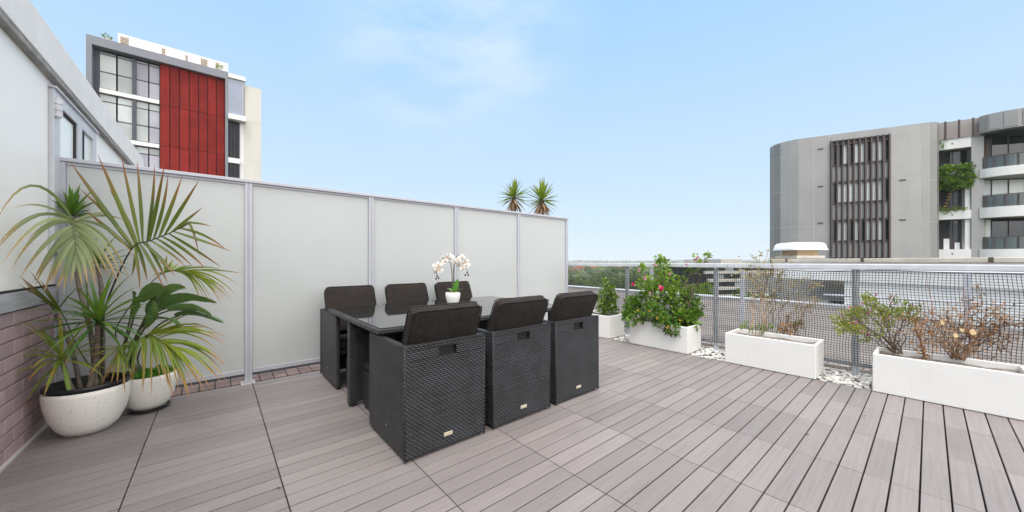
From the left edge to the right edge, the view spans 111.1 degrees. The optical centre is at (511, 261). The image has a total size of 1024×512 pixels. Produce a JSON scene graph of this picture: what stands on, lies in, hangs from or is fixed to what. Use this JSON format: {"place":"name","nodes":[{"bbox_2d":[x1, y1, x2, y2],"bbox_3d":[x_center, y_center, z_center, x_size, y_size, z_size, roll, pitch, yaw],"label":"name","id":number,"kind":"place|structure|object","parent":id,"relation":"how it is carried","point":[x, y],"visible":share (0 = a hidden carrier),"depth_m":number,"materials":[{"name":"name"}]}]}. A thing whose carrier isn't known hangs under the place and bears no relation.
{"place":"outdoors","nodes":[
{"label":"outdoors","id":0,"kind":"place"},
{"bbox_2d":[86,33,260,281],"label":"apartment tower","id":1,"kind":"structure","parent":0,"point":[168,108],"depth_m":24.03,"materials":[{"name":"red metal"}]},
{"bbox_2d":[100,51,117,90],"bbox_3d":[-25.307,-11.880,22.027,0.810,2.339,0.100,0,0,-40],"label":"window","id":2,"kind":"structure","parent":1,"relation":"in","point":[108,66],"depth_m":22.00,"materials":[{"name":"white glass"}]},
{"bbox_2d":[100,93,117,122],"bbox_3d":[-25.307,-9.095,22.027,0.810,2.629,0.100,0,0,-40],"label":"window","id":3,"kind":"structure","parent":1,"relation":"in","point":[109,101],"depth_m":22.08,"materials":[{"name":"white glass"}]},
{"bbox_2d":[116,55,131,93],"bbox_3d":[-24.749,-11.880,22.497,0.790,2.339,0.100,0,0,-40],"label":"window","id":4,"kind":"structure","parent":1,"relation":"in","point":[124,64],"depth_m":22.43,"materials":[{"name":"white glass"}]},
{"bbox_2d":[116,97,131,139],"bbox_3d":[-24.749,-9.095,22.497,0.790,2.629,0.100,0,0,-40],"label":"window","id":5,"kind":"structure","parent":1,"relation":"in","point":[124,105],"depth_m":22.47,"materials":[{"name":"white glass"}]},
{"bbox_2d":[136,101,148,142],"bbox_3d":[-24.175,-9.095,22.980,0.690,2.629,0.100,0,0,-40],"label":"window","id":6,"kind":"structure","parent":1,"relation":"in","point":[142,108],"depth_m":22.95,"materials":[{"name":"white glass"}]},
{"bbox_2d":[136,146,148,166],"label":"window","id":7,"kind":"structure","parent":1,"relation":"in","point":[143,151],"depth_m":23.01,"materials":[{"name":"purple glass"}]},
{"bbox_2d":[136,60,149,97],"bbox_3d":[-24.175,-11.880,22.980,0.690,2.339,0.100,0,0,-40],"label":"window","id":8,"kind":"structure","parent":1,"relation":"in","point":[142,83],"depth_m":22.95,"materials":[{"name":"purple glass"}]},
{"bbox_2d":[148,63,159,100],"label":"window","id":9,"kind":"structure","parent":1,"relation":"in","point":[154,70],"depth_m":23.30,"materials":[{"name":"purple glass"}]},
{"bbox_2d":[148,103,159,144],"bbox_3d":[-23.747,-9.095,23.341,0.610,2.629,0.100,0,0,-40],"label":"window","id":10,"kind":"structure","parent":1,"relation":"in","point":[154,110],"depth_m":23.30,"materials":[{"name":"purple glass"}]},
{"bbox_2d":[148,148,159,168],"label":"window","id":11,"kind":"structure","parent":1,"relation":"in","point":[154,154],"depth_m":23.30,"materials":[{"name":"purple glass"}]},
{"bbox_2d":[228,78,243,115],"bbox_3d":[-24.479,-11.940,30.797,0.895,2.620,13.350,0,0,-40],"label":"bay window","id":12,"kind":"structure","parent":1,"relation":"in","point":[228,78],"depth_m":25.60,"materials":[{"name":"grey glass"}]},
{"bbox_2d":[244,304,244,369],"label":"neighbouring terrace floor","id":13,"kind":"structure","parent":0,"point":[244,336],"depth_m":5.42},
{"bbox_2d":[171,364,319,396],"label":"brick paving","id":14,"kind":"structure","parent":0,"point":[268,376],"depth_m":3.41,"materials":[{"name":"brown brick"}]},
{"bbox_2d":[0,337,1023,511],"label":"deck","id":15,"kind":"structure","parent":0,"point":[642,428],"depth_m":2.08,"materials":[{"name":"wood"}]},
{"bbox_2d":[39,372,131,436],"bbox_3d":[-2.885,0.981,2.394,0.400,0.330,0.400,0,0,-40],"label":"round pot","id":16,"kind":"object","parent":15,"relation":"on","point":[97,408],"visible":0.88,"depth_m":2.28,"materials":[{"name":"white plastic"}]},
{"bbox_2d":[15,183,166,411],"bbox_3d":[-3.013,0.193,2.474,0.938,1.541,0.980,0,0,-40],"label":"dracaena","id":17,"kind":"object","parent":16,"relation":"in","point":[74,207],"visible":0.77,"depth_m":2.41,"materials":[{"name":"green plant"}]},
{"bbox_2d":[0,154,228,384],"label":"palm","id":18,"kind":"object","parent":16,"relation":"in","point":[85,241],"visible":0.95,"depth_m":2.37,"materials":[{"name":"green plant"}]},
{"bbox_2d":[125,369,177,414],"bbox_3d":[-2.828,1.012,2.737,0.330,0.277,0.330,0,0,-40],"label":"round pot","id":19,"kind":"object","parent":15,"relation":"on","point":[143,400],"visible":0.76,"depth_m":2.65,"materials":[{"name":"ceramic"}]},
{"bbox_2d":[127,364,174,379],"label":"ground cover","id":20,"kind":"object","parent":19,"relation":"on","point":[147,373],"visible":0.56,"depth_m":2.70,"materials":[{"name":"green plant"}]},
{"bbox_2d":[122,282,223,370],"bbox_3d":[-2.590,0.532,2.635,0.927,0.745,0.212,0,0,14],"label":"broad leaf plant","id":21,"kind":"object","parent":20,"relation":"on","point":[160,297],"visible":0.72,"depth_m":2.60,"materials":[{"name":"green plant"}]},
{"bbox_2d":[89,256,241,397],"bbox_3d":[-2.478,0.429,2.512,1.214,0.953,0.469,0,0,3],"label":"kentia palm","id":22,"kind":"object","parent":19,"relation":"in","point":[176,354],"visible":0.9,"depth_m":2.44,"materials":[{"name":"green plant"}]},
{"bbox_2d":[53,157,568,385],"bbox_3d":[-1.199,0.190,4.417,5.795,1.923,0.122,0,0,-40],"label":"privacy screen","id":23,"kind":"object","parent":15,"relation":"on","point":[305,246],"visible":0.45,"depth_m":3.51,"materials":[{"name":"white glass"}]},
{"bbox_2d":[320,285,376,388],"bbox_3d":[-1.554,0.706,3.538,0.562,0.889,0.634,0,0,-40],"label":"cube chair","id":24,"kind":"object","parent":15,"relation":"on","point":[333,342],"visible":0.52,"depth_m":3.52,"materials":[{"name":"black wicker"}]},
{"bbox_2d":[363,363,368,408],"bbox_3d":[-0.938,0.978,2.786,0.385,0.345,0.270,0,0,-40],"label":"footstool","id":25,"kind":"object","parent":15,"relation":"on","point":[366,386],"visible":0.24,"depth_m":2.72,"materials":[{"name":"black wicker"}]},
{"bbox_2d":[385,283,428,303],"bbox_3d":[-1.076,0.706,3.940,0.562,0.889,0.634,0,0,-40],"label":"cube chair","id":26,"kind":"object","parent":15,"relation":"on","point":[406,292],"visible":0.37,"depth_m":4.08,"materials":[{"name":"grey fabric"}]},
{"bbox_2d":[369,301,484,462],"bbox_3d":[-0.575,0.706,2.376,0.562,0.889,0.634,0,0,-40],"label":"cube chair","id":27,"kind":"object","parent":15,"relation":"on","point":[427,385],"visible":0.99,"depth_m":2.14,"materials":[{"name":"black wicker"}]},
{"bbox_2d":[328,296,552,406],"bbox_3d":[-0.572,0.796,3.385,1.895,0.708,1.325,0,0,-40],"label":"dining table","id":28,"kind":"object","parent":15,"relation":"on","point":[387,320],"visible":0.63,"depth_m":2.82,"materials":[{"name":"black glass"}]},
{"bbox_2d":[445,292,459,303],"bbox_3d":[-0.597,0.377,3.550,0.150,0.129,0.150,0,0,-40],"label":"flower pot","id":29,"kind":"object","parent":28,"relation":"on","point":[452,297],"visible":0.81,"depth_m":3.49,"materials":[{"name":"white ceramic"}]},
{"bbox_2d":[432,253,469,291],"bbox_3d":[-0.610,0.120,3.551,0.383,0.407,0.104,0,0,0],"label":"orchid","id":30,"kind":"object","parent":29,"relation":"on","point":[463,264],"visible":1,"depth_m":3.54,"materials":[{"name":"white plant"}]},
{"bbox_2d":[434,281,471,299],"bbox_3d":[-0.599,0.706,4.341,0.562,0.889,0.634,0,0,-40],"label":"cube chair","id":31,"kind":"object","parent":15,"relation":"on","point":[440,289],"visible":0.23,"depth_m":4.46,"materials":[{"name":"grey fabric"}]},
{"bbox_2d":[477,295,549,428],"bbox_3d":[-0.098,0.706,2.778,0.562,0.889,0.634,0,0,-40],"label":"cube chair","id":32,"kind":"object","parent":15,"relation":"on","point":[517,357],"visible":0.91,"depth_m":2.52,"materials":[{"name":"black wicker"}]},
{"bbox_2d":[542,291,598,404],"bbox_3d":[0.379,0.706,3.180,0.562,0.889,0.634,0,0,-40],"label":"cube chair","id":33,"kind":"object","parent":15,"relation":"on","point":[572,320],"visible":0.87,"depth_m":2.92,"materials":[{"name":"black wicker"}]},
{"bbox_2d":[30,0,1023,260],"label":"sky","id":34,"kind":"structure","parent":0,"point":[655,124],"materials":[{"name":"blue"}]},
{"bbox_2d":[175,362,1019,511],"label":"deck base","id":35,"kind":"object","parent":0,"point":[271,371],"depth_m":2.31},
{"bbox_2d":[244,282,1023,369],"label":"flat roof","id":36,"kind":"structure","parent":0,"point":[732,309],"depth_m":6.20,"materials":[{"name":"grey concrete"}]},
{"bbox_2d":[0,0,143,472],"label":"white building","id":37,"kind":"structure","parent":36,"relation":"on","point":[53,109],"depth_m":2.24,"materials":[{"name":"paint"}]},
{"bbox_2d":[48,84,98,252],"bbox_3d":[-3.664,-0.657,2.946,0.110,1.193,1.192,0,0,-40],"label":"window","id":38,"kind":"structure","parent":37,"relation":"in","point":[70,135],"depth_m":2.67,"materials":[{"name":"white glass"}]},
{"bbox_2d":[497,176,530,211],"bbox_3d":[0.080,-0.398,8.202,0.891,3.139,0.832,0,0,-40],"label":"yucca","id":39,"kind":"object","parent":36,"relation":"on","point":[513,205],"visible":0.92,"depth_m":8.15,"materials":[{"name":"green plant"}]},
{"bbox_2d":[526,178,558,215],"bbox_3d":[0.670,-0.382,8.004,0.884,3.107,0.947,0,0,35],"label":"yucca","id":40,"kind":"object","parent":36,"relation":"on","point":[541,208],"visible":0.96,"depth_m":7.92,"materials":[{"name":"green plant"}]},
{"bbox_2d":[568,285,845,308],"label":"parapet kerb","id":41,"kind":"structure","parent":36,"relation":"on","point":[836,305],"depth_m":10.37,"materials":[{"name":"concrete"}]},
{"bbox_2d":[624,329,871,375],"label":"pebbles","id":42,"kind":"object","parent":36,"relation":"on","point":[835,366],"visible":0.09,"depth_m":3.87,"materials":[{"name":"stone"}]},
{"bbox_2d":[610,332,1007,418],"bbox_3d":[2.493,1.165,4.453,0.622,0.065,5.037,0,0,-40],"label":"pebbles","id":43,"kind":"object","parent":36,"relation":"on","point":[841,378],"visible":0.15,"depth_m":3.56,"materials":[{"name":"stone"}]},
{"bbox_2d":[592,310,623,338],"bbox_3d":[1.328,0.981,5.615,0.405,0.331,0.800,0,0,-40],"label":"planter","id":44,"kind":"object","parent":43,"relation":"on","point":[611,326],"visible":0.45,"depth_m":5.28,"materials":[{"name":"concrete"}]},
{"bbox_2d":[596,277,619,315],"bbox_3d":[1.482,0.557,5.485,0.435,0.634,0.280,0,0,-5],"label":"shrub","id":45,"kind":"object","parent":44,"relation":"on","point":[604,305],"visible":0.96,"depth_m":5.46,"materials":[{"name":"green plant"}]},
{"bbox_2d":[630,317,700,353],"bbox_3d":[2.058,0.981,4.749,0.405,0.331,0.786,0,0,-40],"label":"planter","id":46,"kind":"object","parent":43,"relation":"on","point":[648,334],"visible":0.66,"depth_m":4.54,"materials":[{"name":"concrete"}]},
{"bbox_2d":[621,251,713,336],"bbox_3d":[2.110,0.416,4.716,1.247,1.125,0.800,0,0,2],"label":"flowering bush","id":47,"kind":"object","parent":46,"relation":"in","point":[686,314],"visible":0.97,"depth_m":4.74,"materials":[{"name":"green plant"}]},
{"bbox_2d":[725,329,823,378],"bbox_3d":[2.834,0.981,3.827,0.405,0.331,0.792,0,0,-40],"label":"planter","id":48,"kind":"object","parent":43,"relation":"on","point":[793,355],"visible":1,"depth_m":3.68,"materials":[{"name":"concrete"}]},
{"bbox_2d":[739,320,800,332],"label":"green weed","id":49,"kind":"object","parent":48,"relation":"on","point":[745,327],"visible":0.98,"depth_m":4.02,"materials":[{"name":"green plant"}]},
{"bbox_2d":[724,244,824,335],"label":"bare stems","id":50,"kind":"object","parent":48,"relation":"in","point":[761,286],"visible":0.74,"depth_m":4.11,"materials":[{"name":"plant"}]},
{"bbox_2d":[777,304,812,335],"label":"withered stalks","id":51,"kind":"object","parent":48,"relation":"in","point":[787,325],"visible":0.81,"depth_m":3.96,"materials":[{"name":"brown plant"}]},
{"bbox_2d":[568,263,1023,377],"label":"railing","id":52,"kind":"object","parent":43,"relation":"on","point":[855,363],"visible":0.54,"depth_m":3.63,"materials":[{"name":"metal"}]},
{"bbox_2d":[872,347,1023,420],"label":"planter","id":53,"kind":"object","parent":43,"relation":"on","point":[990,387],"visible":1,"depth_m":2.80,"materials":[{"name":"concrete"}]},
{"bbox_2d":[829,290,922,353],"bbox_3d":[3.413,0.563,3.294,0.854,0.576,0.374,0,0,-4],"label":"sparse shrub","id":54,"kind":"object","parent":53,"relation":"on","point":[844,323],"visible":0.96,"depth_m":3.26,"materials":[{"name":"green plant"}]},
{"bbox_2d":[913,272,934,359],"bbox_3d":[3.631,0.503,3.094,0.189,0.812,0.130,0,0,-40],"label":"rusty stalk","id":55,"kind":"object","parent":53,"relation":"in","point":[923,350],"visible":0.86,"depth_m":3.09,"materials":[{"name":"brown plant"}]},
{"bbox_2d":[893,282,1023,360],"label":"withered shrub","id":56,"kind":"object","parent":53,"relation":"in","point":[964,353],"visible":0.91,"depth_m":2.95,"materials":[{"name":"brown plant"}]},
{"bbox_2d":[650,268,1023,343],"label":"railing","id":57,"kind":"object","parent":36,"relation":"on","point":[742,289],"visible":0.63,"depth_m":5.22,"materials":[{"name":"grey metal"}]},
{"bbox_2d":[745,257,1023,330],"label":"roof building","id":58,"kind":"structure","parent":36,"relation":"on","point":[991,261],"depth_m":7.58,"materials":[{"name":"beige paint"}]},
{"bbox_2d":[772,242,828,258],"bbox_3d":[10.223,-0.349,12.500,1.286,0.622,1.161,0,0,0],"label":"roof ventilator","id":59,"kind":"object","parent":58,"relation":"on","point":[801,250],"visible":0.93,"depth_m":12.15,"materials":[{"name":"white metal"}]},
{"bbox_2d":[663,259,769,296],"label":"office block","id":60,"kind":"structure","parent":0,"point":[726,276],"depth_m":77.97,"materials":[{"name":"concrete"}]},
{"bbox_3d":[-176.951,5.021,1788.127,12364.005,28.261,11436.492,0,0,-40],"label":"terrain","id":61,"kind":"structure","parent":0,"visible":0},
{"bbox_2d":[568,275,580,284],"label":"broadleaf tree","id":62,"kind":"object","parent":61,"relation":"on","point":[570,281],"visible":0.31,"depth_m":176.76,"materials":[{"name":"green plant"}]},
{"bbox_2d":[571,276,593,285],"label":"broadleaf tree","id":63,"kind":"object","parent":61,"relation":"on","point":[578,283],"visible":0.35,"depth_m":158.85,"materials":[{"name":"green plant"}]},
{"bbox_2d":[606,274,633,288],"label":"broadleaf tree","id":64,"kind":"object","parent":61,"relation":"on","point":[619,281],"visible":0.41,"depth_m":147.29,"materials":[{"name":"green plant"}]},
{"bbox_2d":[684,281,718,294],"bbox_3d":[18.558,7.760,34.045,5.945,11.828,6.416,0,0,-40],"label":"lime tree","id":65,"kind":"object","parent":61,"relation":"on","point":[703,288],"visible":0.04,"depth_m":33.82,"materials":[{"name":"green plant"}]},
{"bbox_2d":[770,108,1023,303],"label":"curved building","id":66,"kind":"structure","parent":61,"relation":"on","point":[874,193],"depth_m":25.99,"materials":[{"name":"grey concrete"}]},
{"bbox_2d":[833,146,835,164],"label":"window","id":67,"kind":"structure","parent":66,"relation":"in","point":[834,147],"depth_m":27.85,"materials":[{"name":"black glass"}]},
{"bbox_2d":[833,184,835,202],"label":"window","id":68,"kind":"structure","parent":66,"relation":"in","point":[834,185],"depth_m":27.85,"materials":[{"name":"black glass"}]},
{"bbox_2d":[833,222,835,240],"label":"window","id":69,"kind":"structure","parent":66,"relation":"in","point":[834,223],"depth_m":27.85,"materials":[{"name":"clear glass"}]},
{"bbox_2d":[838,146,840,163],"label":"window","id":70,"kind":"structure","parent":66,"relation":"in","point":[839,147],"depth_m":27.72,"materials":[{"name":"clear glass"}]},
{"bbox_2d":[838,184,840,201],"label":"window","id":71,"kind":"structure","parent":66,"relation":"in","point":[839,185],"depth_m":27.72,"materials":[{"name":"white glass"}]},
{"bbox_2d":[838,222,840,240],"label":"window","id":72,"kind":"structure","parent":66,"relation":"in","point":[839,223],"depth_m":27.72,"materials":[{"name":"white glass"}]},
{"bbox_2d":[844,145,846,163],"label":"window","id":73,"kind":"structure","parent":66,"relation":"in","point":[845,146],"depth_m":27.55,"materials":[{"name":"white glass"}]},
{"bbox_2d":[844,183,846,201],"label":"window","id":74,"kind":"structure","parent":66,"relation":"in","point":[845,184],"depth_m":27.55,"materials":[{"name":"white glass"}]},
{"bbox_2d":[844,222,846,239],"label":"window","id":75,"kind":"structure","parent":66,"relation":"in","point":[845,223],"depth_m":27.55,"materials":[{"name":"white glass"}]},
{"bbox_2d":[849,144,851,162],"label":"window","id":76,"kind":"structure","parent":66,"relation":"in","point":[850,146],"depth_m":27.41,"materials":[{"name":"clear glass"}]},
{"bbox_2d":[849,183,851,201],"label":"window","id":77,"kind":"structure","parent":66,"relation":"in","point":[850,184],"depth_m":27.41,"materials":[{"name":"white glass"}]},
{"bbox_2d":[849,221,851,239],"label":"window","id":78,"kind":"structure","parent":66,"relation":"in","point":[850,222],"depth_m":27.41,"materials":[{"name":"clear glass"}]},
{"bbox_2d":[855,144,857,162],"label":"window","id":79,"kind":"structure","parent":66,"relation":"in","point":[856,145],"depth_m":27.25,"materials":[{"name":"white glass"}]},
{"bbox_2d":[855,182,857,200],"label":"window","id":80,"kind":"structure","parent":66,"relation":"in","point":[856,183],"depth_m":27.25,"materials":[{"name":"white glass"}]},
{"bbox_2d":[855,221,857,239],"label":"window","id":81,"kind":"structure","parent":66,"relation":"in","point":[856,222],"depth_m":27.25,"materials":[{"name":"white glass"}]},
{"bbox_2d":[861,143,863,161],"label":"window","id":82,"kind":"structure","parent":66,"relation":"in","point":[862,144],"depth_m":27.08,"materials":[{"name":"white glass"}]},
{"bbox_2d":[861,182,863,200],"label":"window","id":83,"kind":"structure","parent":66,"relation":"in","point":[862,183],"depth_m":27.08,"materials":[{"name":"white glass"}]},
{"bbox_2d":[861,221,863,239],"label":"window","id":84,"kind":"structure","parent":66,"relation":"in","point":[862,222],"depth_m":27.08,"materials":[{"name":"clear glass"}]},
{"bbox_2d":[867,142,869,160],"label":"window","id":85,"kind":"structure","parent":66,"relation":"in","point":[868,143],"depth_m":26.92,"materials":[{"name":"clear glass"}]},
{"bbox_2d":[867,181,869,200],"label":"window","id":86,"kind":"structure","parent":66,"relation":"in","point":[868,183],"depth_m":26.92,"materials":[{"name":"white glass"}]},
{"bbox_2d":[867,221,869,239],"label":"window","id":87,"kind":"structure","parent":66,"relation":"in","point":[868,222],"depth_m":26.92,"materials":[{"name":"white glass"}]},
{"bbox_2d":[873,141,875,160],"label":"window","id":88,"kind":"structure","parent":66,"relation":"in","point":[874,143],"depth_m":26.76,"materials":[{"name":"white glass"}]},
{"bbox_2d":[873,181,875,199],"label":"window","id":89,"kind":"structure","parent":66,"relation":"in","point":[874,182],"depth_m":26.76,"materials":[{"name":"white glass"}]},
{"bbox_2d":[873,220,875,239],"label":"window","id":90,"kind":"structure","parent":66,"relation":"in","point":[874,221],"depth_m":26.76,"materials":[{"name":"white glass"}]},
{"bbox_2d":[879,141,881,159],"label":"window","id":91,"kind":"structure","parent":66,"relation":"in","point":[880,142],"depth_m":26.61,"materials":[{"name":"white glass"}]},
{"bbox_2d":[879,180,881,199],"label":"window","id":92,"kind":"structure","parent":66,"relation":"in","point":[880,182],"depth_m":26.61,"materials":[{"name":"white glass"}]},
{"bbox_2d":[879,220,881,239],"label":"window","id":93,"kind":"structure","parent":66,"relation":"in","point":[880,221],"depth_m":26.61,"materials":[{"name":"white glass"}]},
{"bbox_2d":[885,140,887,159],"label":"window","id":94,"kind":"structure","parent":66,"relation":"in","point":[886,141],"depth_m":26.45,"materials":[{"name":"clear glass"}]},
{"bbox_2d":[885,180,887,199],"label":"window","id":95,"kind":"structure","parent":66,"relation":"in","point":[886,181],"depth_m":26.45,"materials":[{"name":"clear glass"}]},
{"bbox_2d":[885,220,887,239],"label":"window","id":96,"kind":"structure","parent":66,"relation":"in","point":[886,221],"depth_m":26.45,"materials":[{"name":"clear glass"}]},
{"bbox_2d":[939,205,968,213],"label":"balcony plant","id":97,"kind":"object","parent":66,"relation":"on","point":[943,209],"visible":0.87,"depth_m":25.34,"materials":[{"name":"green plant"}]},
{"bbox_2d":[948,185,960,210],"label":"window","id":98,"kind":"structure","parent":66,"relation":"in","point":[955,199],"depth_m":25.66,"materials":[{"name":"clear glass"}]},
{"bbox_2d":[948,220,960,248],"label":"window","id":99,"kind":"structure","parent":66,"relation":"in","point":[955,225],"depth_m":25.67,"materials":[{"name":"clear glass"}]},
{"bbox_2d":[950,150,960,170],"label":"window","id":100,"kind":"structure","parent":66,"relation":"in","point":[955,156],"depth_m":25.66,"materials":[{"name":"grey glass"}]},
{"bbox_2d":[938,161,977,191],"bbox_3d":[31.702,-6.038,25.328,2.462,2.114,1.227,0,0,35],"label":"balcony plant","id":101,"kind":"object","parent":66,"relation":"on","point":[950,183],"visible":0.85,"depth_m":25.08,"materials":[{"name":"green plant"}]},
{"bbox_2d":[984,179,991,194],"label":"window","id":102,"kind":"structure","parent":66,"relation":"in","point":[987,183],"depth_m":24.95,"materials":[{"name":"white glass"}]},
{"bbox_2d":[986,137,991,156],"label":"window","id":103,"kind":"structure","parent":66,"relation":"in","point":[988,140],"depth_m":24.95,"materials":[{"name":"grey glass"}]},
{"bbox_2d":[986,219,991,237],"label":"window","id":104,"kind":"structure","parent":66,"relation":"in","point":[988,222],"depth_m":24.94,"materials":[{"name":"white glass"}]},
{"bbox_2d":[992,137,1008,155],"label":"window","id":105,"kind":"structure","parent":66,"relation":"in","point":[999,145],"depth_m":24.84,"materials":[{"name":"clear glass"}]},
{"bbox_2d":[992,179,1008,195],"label":"window","id":106,"kind":"structure","parent":66,"relation":"in","point":[998,186],"depth_m":24.84,"materials":[{"name":"white glass"}]},
{"bbox_2d":[992,219,1008,237],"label":"window","id":107,"kind":"structure","parent":66,"relation":"in","point":[999,227],"depth_m":24.84,"materials":[{"name":"grey glass"}]},
{"bbox_2d":[1009,137,1023,153],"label":"window","id":108,"kind":"structure","parent":66,"relation":"in","point":[1016,144],"depth_m":24.70,"materials":[{"name":"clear glass"}]},
{"bbox_2d":[1009,179,1023,192],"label":"window","id":109,"kind":"structure","parent":66,"relation":"in","point":[1017,185],"depth_m":24.70,"materials":[{"name":"white glass"}]},
{"bbox_2d":[1009,219,1023,235],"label":"window","id":110,"kind":"structure","parent":66,"relation":"in","point":[1016,226],"depth_m":24.70,"materials":[{"name":"grey glass"}]},
{"bbox_3d":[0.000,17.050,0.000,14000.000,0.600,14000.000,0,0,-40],"label":"ground","id":111,"kind":"structure","parent":0,"visible":0},
{"bbox_2d":[623,268,648,289],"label":"broadleaf tree","id":112,"kind":"object","parent":111,"relation":"on","point":[632,275],"visible":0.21,"depth_m":148.06,"materials":[{"name":"green plant"}]},
{"bbox_2d":[568,259,769,282],"bbox_3d":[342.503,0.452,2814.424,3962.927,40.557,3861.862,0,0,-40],"label":"woodland","id":113,"kind":"object","parent":111,"relation":"on","point":[591,272],"visible":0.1,"depth_m":426.66,"materials":[{"name":"green plant"}]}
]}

